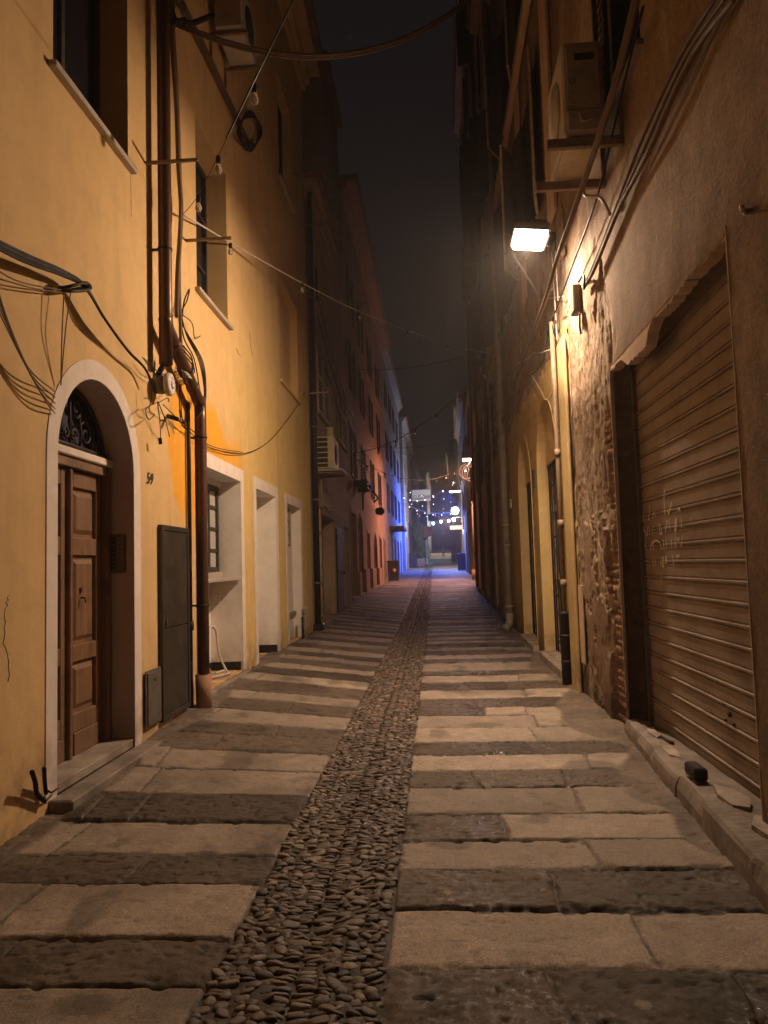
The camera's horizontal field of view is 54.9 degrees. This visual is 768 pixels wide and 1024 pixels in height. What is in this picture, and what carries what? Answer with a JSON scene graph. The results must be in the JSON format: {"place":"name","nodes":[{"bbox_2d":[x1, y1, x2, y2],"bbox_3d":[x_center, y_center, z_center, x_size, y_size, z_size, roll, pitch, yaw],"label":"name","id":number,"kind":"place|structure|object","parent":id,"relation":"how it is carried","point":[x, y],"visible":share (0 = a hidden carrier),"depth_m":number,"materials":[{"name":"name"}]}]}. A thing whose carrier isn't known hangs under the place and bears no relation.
{"place":"outdoors","nodes":[
{"label":"outdoors","id":0,"kind":"place"},
{"bbox_2d":[325,427,333,436],"bbox_3d":[-1.231,-1.800,16.789,0.207,0.225,0.200,-2,-4,4],"label":"paint tin","id":1,"kind":"object","parent":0,"point":[329,431],"visible":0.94,"depth_m":16.71,"materials":[{"name":"metal"}]},
{"bbox_2d":[0,561,767,1023],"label":"street paving","id":2,"kind":"structure","parent":0,"point":[562,861],"depth_m":3.87,"materials":[{"name":"stone"}]},
{"bbox_2d":[0,0,325,846],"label":"ochre building","id":3,"kind":"structure","parent":2,"relation":"on","point":[90,466],"depth_m":6.33,"materials":[{"name":"paint"}]},
{"bbox_2d":[0,271,60,413],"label":"hanging wires","id":4,"kind":"object","parent":3,"relation":"attached to","point":[12,336],"visible":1,"depth_m":4.47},
{"bbox_2d":[29,766,57,803],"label":"corner wires","id":5,"kind":"object","parent":3,"relation":"attached to","point":[40,797],"visible":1,"depth_m":4.55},
{"bbox_2d":[57,467,65,764],"bbox_3d":[-2.430,0.739,5.294,0.067,2.180,0.555,-2,-4,4],"label":"door leaf","id":6,"kind":"structure","parent":3,"relation":"in","point":[61,651],"depth_m":5.51,"materials":[{"name":"brown wood"}]},
{"bbox_2d":[57,281,91,292],"bbox_3d":[-2.159,-1.549,5.146,0.178,0.147,0.293,-2,-4,4],"label":"tie bracket","id":7,"kind":"object","parent":3,"relation":"attached to","point":[87,286],"visible":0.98,"depth_m":5.08,"materials":[{"name":"metal"}]},
{"bbox_2d":[60,293,70,384],"bbox_3d":[-2.153,-1.183,5.004,0.065,0.637,0.134,0,-5,-26],"label":"dangling wire","id":8,"kind":"object","parent":7,"relation":"hanging from","point":[62,359],"visible":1,"depth_m":4.99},
{"bbox_2d":[0,240,152,384],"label":"cable bundle","id":9,"kind":"object","parent":3,"relation":"attached to","point":[20,255],"visible":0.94,"depth_m":4.73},
{"bbox_2d":[72,471,100,755],"bbox_3d":[-2.381,0.779,5.878,0.096,2.180,0.570,-2,-4,4],"label":"door leaf","id":10,"kind":"structure","parent":3,"relation":"in","point":[86,691],"depth_m":5.92,"materials":[{"name":"brown wood"}]},
{"bbox_2d":[48,0,137,173],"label":"window","id":11,"kind":"structure","parent":3,"relation":"in","point":[75,62],"depth_m":6.11,"materials":[{"name":"black glass"}]},
{"bbox_2d":[110,534,125,572],"bbox_3d":[-2.258,0.352,6.243,0.150,0.325,0.025,-2,-4,4],"label":"intercom panel","id":12,"kind":"object","parent":3,"relation":"attached to","point":[117,553],"visible":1,"depth_m":6.23,"materials":[{"name":"gold metal"}]},
{"bbox_2d":[145,666,161,728],"bbox_3d":[-2.030,1.632,6.524,0.032,0.490,0.350,-2,-4,4],"label":"meter hatch","id":13,"kind":"object","parent":3,"relation":"attached to","point":[153,712],"visible":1,"depth_m":6.47,"materials":[{"name":"grey metal"}]},
{"bbox_2d":[142,357,191,443],"bbox_3d":[-2.031,-1.055,6.986,0.184,0.926,1.482,-2,-4,4],"label":"junction box","id":14,"kind":"object","parent":3,"relation":"attached to","point":[163,383],"visible":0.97,"depth_m":6.80,"materials":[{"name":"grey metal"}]},
{"bbox_2d":[145,158,198,164],"bbox_3d":[-1.955,-3.228,6.808,0.500,0.028,0.028,-2,-4,4],"label":"wall bracket","id":15,"kind":"object","parent":3,"relation":"attached to","point":[170,161],"depth_m":6.80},
{"bbox_2d":[158,524,192,722],"bbox_3d":[-2.017,1.041,7.169,0.059,1.800,0.815,-2,-4,4],"label":"utility cabinet","id":16,"kind":"object","parent":3,"relation":"attached to","point":[174,569],"visible":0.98,"depth_m":7.09,"materials":[{"name":"metal"}]},
{"bbox_2d":[169,0,186,383],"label":"vertical cable","id":17,"kind":"object","parent":3,"relation":"attached to","point":[177,308],"visible":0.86,"depth_m":7.43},
{"bbox_2d":[183,0,293,213],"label":"festoon","id":18,"kind":"object","parent":17,"relation":"attached to","point":[254,99],"visible":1,"depth_m":5.48,"materials":[{"name":"black"}]},
{"bbox_2d":[151,0,211,708],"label":"downpipe","id":19,"kind":"object","parent":3,"relation":"attached to","point":[170,347],"visible":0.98,"depth_m":7.02,"materials":[{"name":"brown metal"}]},
{"bbox_2d":[176,289,206,419],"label":"cable loops","id":20,"kind":"object","parent":19,"relation":"attached to","point":[193,346],"visible":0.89,"depth_m":7.67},
{"bbox_2d":[186,402,193,707],"bbox_3d":[-2.004,0.442,7.644,0.057,3.180,0.060,-2,-4,4],"label":"conduit","id":21,"kind":"object","parent":3,"relation":"attached to","point":[189,508],"visible":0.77,"depth_m":7.65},
{"bbox_2d":[170,6,214,27],"bbox_3d":[-2.018,-5.146,7.731,0.156,0.816,0.941,-2,-4,10],"label":"cable end","id":22,"kind":"object","parent":3,"relation":"attached to","point":[176,21],"visible":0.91,"depth_m":7.64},
{"bbox_2d":[185,236,231,241],"bbox_3d":[-1.882,-2.923,7.922,0.500,0.028,0.028,-2,-4,4],"label":"wall bracket","id":23,"kind":"object","parent":3,"relation":"attached to","point":[209,239],"depth_m":7.91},
{"bbox_2d":[176,0,249,143],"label":"wall conduit","id":24,"kind":"object","parent":3,"relation":"attached to","point":[200,40],"depth_m":9.10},
{"bbox_2d":[207,484,219,571],"bbox_3d":[-2.273,0.177,9.022,0.050,1.120,1.671,-2,-4,3],"label":"window","id":25,"kind":"structure","parent":3,"relation":"in","point":[212,491],"depth_m":9.67,"materials":[{"name":"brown glass"}]},
{"bbox_2d":[195,157,233,330],"bbox_3d":[-2.228,-3.451,9.009,0.414,2.090,1.430,-2,-4,4],"label":"window","id":26,"kind":"structure","parent":3,"relation":"in","point":[201,288],"depth_m":9.49,"materials":[{"name":"black glass"}]},
{"bbox_2d":[209,625,229,678],"bbox_3d":[-2.077,1.740,9.292,0.287,0.641,0.664,-2,-4,4],"label":"garden hose","id":27,"kind":"object","parent":3,"relation":"on","point":[221,660],"visible":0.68,"depth_m":9.35,"materials":[{"name":"white plastic"}]},
{"bbox_2d":[163,405,297,453],"bbox_3d":[-1.887,-1.483,10.765,0.030,1.831,7.626,-2,-4,3],"label":"slack wire","id":28,"kind":"object","parent":3,"relation":"attached to","point":[232,450],"visible":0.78,"depth_m":9.35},
{"bbox_2d":[209,0,259,88],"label":"air conditioner","id":29,"kind":"object","parent":3,"relation":"attached to","point":[234,21],"visible":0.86,"depth_m":9.26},
{"bbox_2d":[237,110,262,151],"bbox_3d":[-1.981,-5.607,10.845,0.069,1.118,1.579,-2,-4,3],"label":"cable coil","id":30,"kind":"object","parent":3,"relation":"attached to","point":[246,115],"visible":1,"depth_m":10.86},
{"bbox_2d":[278,291,290,388],"bbox_3d":[-1.974,-3.208,13.999,0.050,1.960,1.911,-2,-4,3],"label":"walled up window","id":31,"kind":"structure","parent":3,"relation":"in","point":[284,327],"depth_m":14.36,"materials":[{"name":"paint"}]},
{"bbox_2d":[277,102,294,212],"bbox_3d":[-2.007,-7.086,14.245,0.324,2.070,1.440,-2,-4,4],"label":"window","id":32,"kind":"structure","parent":3,"relation":"in","point":[280,175],"depth_m":14.75,"materials":[{"name":"glass"}]},
{"bbox_2d":[287,508,290,545],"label":"window","id":33,"kind":"structure","parent":3,"relation":"in","point":[288,510],"depth_m":14.08,"materials":[{"name":"glass"}]},
{"bbox_2d":[293,172,315,174],"bbox_3d":[-1.618,-6.915,15.092,0.480,0.028,0.028,-2,-4,4],"label":"wall bracket","id":34,"kind":"object","parent":3,"relation":"attached to","point":[304,173],"depth_m":15.08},
{"bbox_2d":[303,223,330,226],"bbox_3d":[-1.468,-6.263,16.136,0.620,0.028,0.028,-2,-4,4],"label":"wall bracket","id":35,"kind":"object","parent":3,"relation":"attached to","point":[316,225],"depth_m":16.13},
{"bbox_2d":[175,0,470,59],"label":"overhead cables","id":36,"kind":"object","parent":3,"relation":"attached to","point":[311,56],"visible":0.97,"depth_m":8.27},
{"bbox_2d":[301,605,307,638],"bbox_3d":[-1.532,2.140,14.296,0.102,0.654,0.280,-2,-4,4],"label":"standpipe","id":37,"kind":"object","parent":2,"relation":"on","point":[304,619],"visible":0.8,"depth_m":14.34,"materials":[{"name":"metal"}]},
{"bbox_2d":[186,572,431,1023],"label":"pebbles","id":38,"kind":"object","parent":2,"relation":"on","point":[349,927],"visible":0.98,"depth_m":3.67,"materials":[{"name":"stone"}]},
{"bbox_2d":[303,171,351,624],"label":"dark brown house","id":39,"kind":"structure","parent":2,"relation":"on","point":[335,525],"depth_m":19.75,"materials":[{"name":"paint"}]},
{"bbox_2d":[306,191,324,630],"bbox_3d":[-1.532,-2.260,16.214,0.222,9.800,0.250,-2,-4,4],"label":"drainpipe","id":40,"kind":"object","parent":39,"relation":"attached to","point":[318,626],"visible":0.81,"depth_m":16.13,"materials":[{"name":"grey metal"}]},
{"bbox_2d":[315,265,317,302],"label":"window","id":41,"kind":"structure","parent":39,"relation":"in","point":[315,265],"depth_m":19.25,"materials":[{"name":"black glass"}]},
{"bbox_2d":[301,50,342,295],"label":"stair tower","id":42,"kind":"structure","parent":39,"relation":"on","point":[321,119],"depth_m":21.25,"materials":[{"name":"brown paint"}]},
{"bbox_2d":[321,521,324,613],"bbox_3d":[-1.696,1.421,18.819,0.045,2.480,1.901,-2,-4,3],"label":"door leaf","id":43,"kind":"structure","parent":39,"relation":"in","point":[321,521],"depth_m":19.64,"materials":[{"name":"paint"}]},
{"bbox_2d":[318,474,331,622],"bbox_3d":[-1.454,-1.769,16.797,0.278,8.500,0.631,-3,-4,20],"label":"buff pipe","id":44,"kind":"object","parent":39,"relation":"attached to","point":[322,504],"visible":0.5,"depth_m":16.40,"materials":[{"name":"metal"}]},
{"bbox_2d":[317,436,347,477],"bbox_3d":[-1.229,-1.255,17.002,0.660,0.830,1.100,-2,-4,4],"label":"air conditioner","id":45,"kind":"object","parent":39,"relation":"attached to","point":[328,456],"visible":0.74,"depth_m":16.59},
{"bbox_2d":[339,174,390,607],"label":"terracotta house","id":46,"kind":"structure","parent":2,"relation":"on","point":[367,344],"depth_m":29.72,"materials":[{"name":"paint"}]},
{"bbox_2d":[313,277,370,472],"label":"facade wires","id":47,"kind":"object","parent":46,"relation":"attached to","point":[334,377],"visible":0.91,"depth_m":20.67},
{"bbox_2d":[362,490,384,514],"bbox_3d":[-0.429,-0.376,29.094,0.879,1.050,0.340,-2,-4,4],"label":"wall lamp","id":48,"kind":"object","parent":46,"relation":"attached to","point":[380,511],"visible":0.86,"depth_m":28.99,"materials":[{"name":"metal"}]},
{"bbox_2d":[351,354,469,369],"bbox_3d":[1.027,-5.081,24.898,4.335,0.509,0.024,-2,-4,4],"label":"span wire","id":49,"kind":"object","parent":46,"relation":"attached to","point":[409,367],"visible":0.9,"depth_m":24.90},
{"bbox_2d":[358,460,463,484],"bbox_3d":[1.945,-2.245,35.190,0.083,2.556,18.590,-3,-4,18],"label":"festoon","id":50,"kind":"object","parent":46,"relation":"attached to","point":[404,478],"visible":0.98,"depth_m":32.12,"materials":[{"name":"white"}]},
{"bbox_2d":[355,358,495,457],"bbox_3d":[0.869,-2.744,21.563,0.085,1.417,8.515,0,-5,-27],"label":"festoon","id":51,"kind":"object","parent":46,"relation":"attached to","point":[458,396],"visible":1,"depth_m":20.38,"materials":[{"name":"black"}]},
{"bbox_2d":[387,560,399,580],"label":"litter bin","id":52,"kind":"object","parent":2,"relation":"on","point":[393,569],"visible":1,"depth_m":41.62,"materials":[{"name":"plastic"}]},
{"bbox_2d":[381,348,406,576],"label":"blue lit house","id":53,"kind":"structure","parent":2,"relation":"on","point":[392,405],"depth_m":50.29,"materials":[{"name":"paint"}]},
{"bbox_2d":[398,415,414,570],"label":"white corner house","id":54,"kind":"structure","parent":2,"relation":"on","point":[405,441],"depth_m":66.85,"materials":[{"name":"paint"}]},
{"bbox_2d":[407,489,430,500],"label":"shop sign","id":55,"kind":"object","parent":54,"relation":"attached to","point":[426,493],"visible":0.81,"depth_m":69.19,"materials":[{"name":"white paint"}]},
{"bbox_2d":[409,554,417,567],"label":"litter bin","id":56,"kind":"object","parent":2,"relation":"on","point":[413,559],"visible":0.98,"depth_m":67.49,"materials":[{"name":"plastic"}]},
{"bbox_2d":[412,458,421,558],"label":"house","id":57,"kind":"structure","parent":2,"relation":"on","point":[416,477],"depth_m":92.09,"materials":[{"name":"grey paint"}]},
{"bbox_2d":[415,514,437,520],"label":"hanging board","id":58,"kind":"object","parent":57,"relation":"attached to","point":[433,517],"visible":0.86,"depth_m":87.98,"materials":[{"name":"metal"}]},
{"bbox_2d":[411,520,430,566],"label":"potted shrub","id":59,"kind":"object","parent":2,"relation":"on","point":[421,559],"visible":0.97,"depth_m":69.71,"materials":[{"name":"green plant"}]},
{"bbox_2d":[453,405,462,552],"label":"house","id":60,"kind":"structure","parent":2,"relation":"on","point":[456,449],"depth_m":75.20,"materials":[{"name":"beige paint"}]},
{"bbox_2d":[457,553,465,569],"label":"litter bin","id":61,"kind":"object","parent":2,"relation":"on","point":[461,560],"visible":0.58,"depth_m":59.21,"materials":[{"name":"plastic"}]},
{"bbox_2d":[454,392,472,574],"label":"blue lamp house","id":62,"kind":"structure","parent":2,"relation":"on","point":[467,546],"depth_m":52.60,"materials":[{"name":"grey paint"}]},
{"bbox_2d":[450,525,461,529],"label":"shop sign","id":63,"kind":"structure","parent":62,"relation":"attached to","point":[457,527],"depth_m":66.17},
{"bbox_2d":[449,490,463,510],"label":"shop sign","id":64,"kind":"object","parent":62,"relation":"attached to","point":[462,496],"visible":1,"depth_m":57.95,"materials":[{"name":"white"}]},
{"bbox_2d":[451,507,463,528],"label":"round sign","id":65,"kind":"object","parent":62,"relation":"attached to","point":[454,510],"visible":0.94,"depth_m":58.79,"materials":[{"name":"white"}]},
{"bbox_2d":[452,0,552,618],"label":"tall grey house","id":66,"kind":"structure","parent":2,"relation":"on","point":[473,208],"depth_m":23.10,"materials":[{"name":"beige paint"}]},
{"bbox_2d":[183,214,491,357],"bbox_3d":[-0.170,-3.549,13.664,1.274,1.784,12.635,-3,-4,23],"label":"festoon","id":67,"kind":"object","parent":66,"relation":"attached to","point":[230,251],"visible":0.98,"depth_m":12.34,"materials":[{"name":"white plastic"}]},
{"bbox_2d":[459,145,478,586],"bbox_3d":[3.692,-6.541,32.150,0.110,19.500,0.112,-4,-5,27],"label":"drainpipe","id":68,"kind":"object","parent":66,"relation":"attached to","point":[472,447],"visible":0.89,"depth_m":31.88,"materials":[{"name":"brown metal"}]},
{"bbox_2d":[462,78,484,590],"bbox_3d":[3.326,-6.857,27.575,0.110,19.500,0.112,-4,-5,27],"label":"drainpipe","id":69,"kind":"object","parent":66,"relation":"attached to","point":[476,412],"visible":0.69,"depth_m":27.20,"materials":[{"name":"brown metal"}]},
{"bbox_2d":[479,75,482,101],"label":"window","id":70,"kind":"structure","parent":66,"relation":"in","point":[481,88],"depth_m":20.41,"materials":[{"name":"black glass"}]},
{"bbox_2d":[469,30,494,597],"bbox_3d":[2.904,-7.220,22.304,0.110,19.500,0.112,-4,-5,27],"label":"drainpipe","id":71,"kind":"object","parent":66,"relation":"attached to","point":[489,510],"visible":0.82,"depth_m":22.05,"materials":[{"name":"brown metal"}]},
{"bbox_2d":[469,349,496,506],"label":"facade wires","id":72,"kind":"object","parent":66,"relation":"attached to","point":[484,424],"visible":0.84,"depth_m":20.54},
{"bbox_2d":[492,0,639,451],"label":"slanting cables","id":73,"kind":"object","parent":66,"relation":"attached to","point":[630,21],"visible":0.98,"depth_m":5.47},
{"bbox_2d":[466,0,585,692],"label":"building","id":74,"kind":"structure","parent":2,"relation":"on","point":[511,123],"depth_m":12.27,"materials":[{"name":"paint"}]},
{"bbox_2d":[482,1,513,630],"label":"downpipe","id":75,"kind":"object","parent":74,"relation":"attached to","point":[507,625],"visible":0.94,"depth_m":16.61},
{"bbox_2d":[501,323,507,343],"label":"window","id":76,"kind":"structure","parent":74,"relation":"in","point":[506,324],"depth_m":16.18,"materials":[{"name":"grey glass"}]},
{"bbox_2d":[502,85,509,135],"bbox_3d":[2.470,-7.706,14.229,0.260,0.047,1.542,-2,-4,4],"label":"window","id":77,"kind":"structure","parent":74,"relation":"in","point":[509,85],"depth_m":14.10,"materials":[{"name":"black glass"}]},
{"bbox_2d":[510,280,520,311],"bbox_3d":[2.575,-4.067,13.969,0.260,0.047,1.542,-2,-4,4],"label":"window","id":78,"kind":"structure","parent":74,"relation":"in","point":[517,288],"depth_m":13.83,"materials":[{"name":"grey glass"}]},
{"bbox_2d":[515,0,522,48],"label":"window","id":79,"kind":"structure","parent":74,"relation":"in","point":[522,0],"depth_m":11.89,"materials":[{"name":"black glass"}]},
{"bbox_2d":[509,234,541,298],"bbox_3d":[2.068,-3.568,10.729,0.636,0.839,0.085,1,-5,-36],"label":"stay pole","id":80,"kind":"object","parent":74,"relation":"attached to","point":[527,276],"visible":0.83,"depth_m":10.69,"materials":[{"name":"metal"}]},
{"bbox_2d":[524,215,539,259],"bbox_3d":[2.386,-4.241,11.457,0.260,0.047,1.492,-2,-4,4],"label":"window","id":81,"kind":"structure","parent":74,"relation":"in","point":[527,252],"depth_m":11.92,"materials":[{"name":"brown glass"}]},
{"bbox_2d":[510,219,554,257],"bbox_3d":[1.799,-3.328,8.953,0.490,0.616,1.583,-3,-4,15],"label":"street lamp","id":82,"kind":"object","parent":74,"relation":"attached to","point":[534,235],"visible":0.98,"depth_m":8.31,"materials":[{"name":"white"}]},
{"bbox_2d":[514,349,551,399],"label":"pale wires","id":83,"kind":"object","parent":74,"relation":"attached to","point":[532,355],"visible":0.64,"depth_m":11.11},
{"bbox_2d":[537,251,564,343],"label":"wires","id":84,"kind":"object","parent":74,"relation":"attached to","point":[557,297],"visible":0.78,"depth_m":9.42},
{"bbox_2d":[549,321,571,684],"bbox_3d":[2.212,-0.150,9.352,0.150,4.600,0.150,-2,-4,4],"label":"rainwater pipe","id":85,"kind":"object","parent":74,"relation":"attached to","point":[564,634],"visible":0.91,"depth_m":9.29,"materials":[{"name":"metal"}]},
{"bbox_2d":[531,5,644,376],"bbox_3d":[2.072,-2.762,8.549,0.065,0.938,7.078,-2,-4,5],"label":"black cable","id":86,"kind":"object","parent":74,"relation":"attached to","point":[618,106],"visible":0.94,"depth_m":6.29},
{"bbox_2d":[551,0,767,823],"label":"shuttered house","id":87,"kind":"structure","parent":2,"relation":"on","point":[686,236],"depth_m":5.31,"materials":[{"name":"paint"}]},
{"bbox_2d":[559,245,565,259],"bbox_3d":[2.131,-3.117,8.872,0.071,0.120,0.160,-2,-4,4],"label":"wall peg","id":88,"kind":"object","parent":87,"relation":"attached to","point":[562,255],"depth_m":8.80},
{"bbox_2d":[570,274,585,333],"bbox_3d":[2.060,-2.188,7.723,0.095,0.583,0.846,-2,-4,6],"label":"cable box","id":89,"kind":"object","parent":87,"relation":"attached to","point":[575,301],"visible":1,"depth_m":7.96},
{"bbox_2d":[536,41,623,215],"bbox_3d":[1.671,-3.199,6.400,0.623,1.307,0.872,-2,-4,4],"label":"air conditioner","id":90,"kind":"object","parent":87,"relation":"attached to","point":[575,105],"visible":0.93,"depth_m":6.07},
{"bbox_2d":[608,7,643,119],"bbox_3d":[2.002,-4.957,5.982,0.345,3.120,0.940,-2,-4,4],"label":"window","id":91,"kind":"structure","parent":87,"relation":"in","point":[639,42],"depth_m":5.81,"materials":[{"name":"black glass"}]},
{"bbox_2d":[582,0,736,289],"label":"wall cables","id":92,"kind":"object","parent":87,"relation":"attached to","point":[630,183],"depth_m":4.82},
{"bbox_2d":[630,273,760,798],"bbox_3d":[2.235,0.142,5.296,0.075,3.380,2.760,-2,-4,4],"label":"roller shutter","id":93,"kind":"object","parent":87,"relation":"attached to","point":[699,676],"visible":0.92,"depth_m":5.29,"materials":[{"name":"brown metal"}]},
{"bbox_2d":[739,204,746,214],"bbox_3d":[1.813,-1.516,3.723,0.034,0.090,0.177,-4,-5,29],"label":"wall hook","id":94,"kind":"object","parent":87,"relation":"attached to","point":[742,210],"depth_m":3.66,"materials":[{"name":"grey metal"}]},
{"bbox_2d":[624,718,767,913],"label":"stone step","id":95,"kind":"object","parent":2,"relation":"on","point":[722,809],"visible":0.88,"depth_m":4.27,"materials":[{"name":"stone"}]},
{"bbox_2d":[650,723,673,744],"bbox_3d":[2.244,1.814,6.025,0.071,0.050,0.656,-2,-4,7],"label":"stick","id":96,"kind":"object","parent":95,"relation":"on","point":[652,725],"visible":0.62,"depth_m":5.83,"materials":[{"name":"wood"}]},
{"bbox_2d":[684,761,707,780],"bbox_3d":[1.981,1.644,4.692,0.086,0.075,0.200,-2,-4,4],"label":"stone block","id":97,"kind":"object","parent":95,"relation":"on","point":[695,770],"depth_m":4.62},
{"bbox_2d":[312,0,467,475],"label":"sky","id":98,"kind":"structure","parent":0,"point":[395,103],"materials":[{"name":"black"}]},
{"bbox_2d":[415,525,433,559],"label":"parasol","id":99,"kind":"object","parent":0,"point":[429,531],"visible":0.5,"depth_m":75.78,"materials":[{"name":"fabric"}]},
{"bbox_2d":[425,540,428,564],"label":"white post","id":100,"kind":"object","parent":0,"point":[426,544],"visible":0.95,"depth_m":73.67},
{"bbox_2d":[425,550,451,561],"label":"street","id":101,"kind":"structure","parent":0,"point":[436,556],"depth_m":118.06,"materials":[{"name":"stone"}]},
{"bbox_2d":[419,471,431,558],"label":"distant left house","id":102,"kind":"structure","parent":101,"relation":"on","point":[424,475],"depth_m":108.49,"materials":[{"name":"paint"}]},
{"bbox_2d":[429,475,450,550],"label":"end house","id":103,"kind":"structure","parent":101,"relation":"on","point":[441,536],"depth_m":171.94,"materials":[{"name":"grey paint"}]},
{"bbox_2d":[439,492,444,500],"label":"window","id":104,"kind":"structure","parent":103,"relation":"in","point":[441,494],"depth_m":172.41,"materials":[{"name":"blue glass"}]},
{"bbox_2d":[445,451,458,561],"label":"distant right house","id":105,"kind":"structure","parent":101,"relation":"on","point":[451,463],"depth_m":99.97,"materials":[{"name":"beige paint"}]},
{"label":"ground","id":106,"kind":"structure","parent":0,"visible":0},
{"bbox_2d":[463,390,471,514],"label":"pink lit house","id":107,"kind":"structure","parent":106,"relation":"on","point":[466,429],"depth_m":45.22,"materials":[{"name":"paint"}]},
{"bbox_2d":[402,463,469,500],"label":"festoon","id":108,"kind":"object","parent":107,"relation":"attached to","point":[441,489],"visible":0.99,"depth_m":45.26,"materials":[{"name":"white"}]},
{"bbox_2d":[459,463,470,482],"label":"cable reel","id":109,"kind":"object","parent":107,"relation":"attached to","point":[467,479],"visible":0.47,"depth_m":40.06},
{"bbox_2d":[462,456,470,460],"bbox_3d":[4.513,-2.804,39.068,0.793,0.243,0.400,-2,-4,4],"label":"street lamp","id":110,"kind":"object","parent":107,"relation":"attached to","point":[466,458],"visible":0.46,"depth_m":38.90,"materials":[{"name":"white"}]},
{"bbox_2d":[471,501,474,579],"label":"lit pipe","id":111,"kind":"object","parent":107,"relation":"attached to","point":[473,574],"visible":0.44,"depth_m":40.14,"materials":[{"name":"metal"}]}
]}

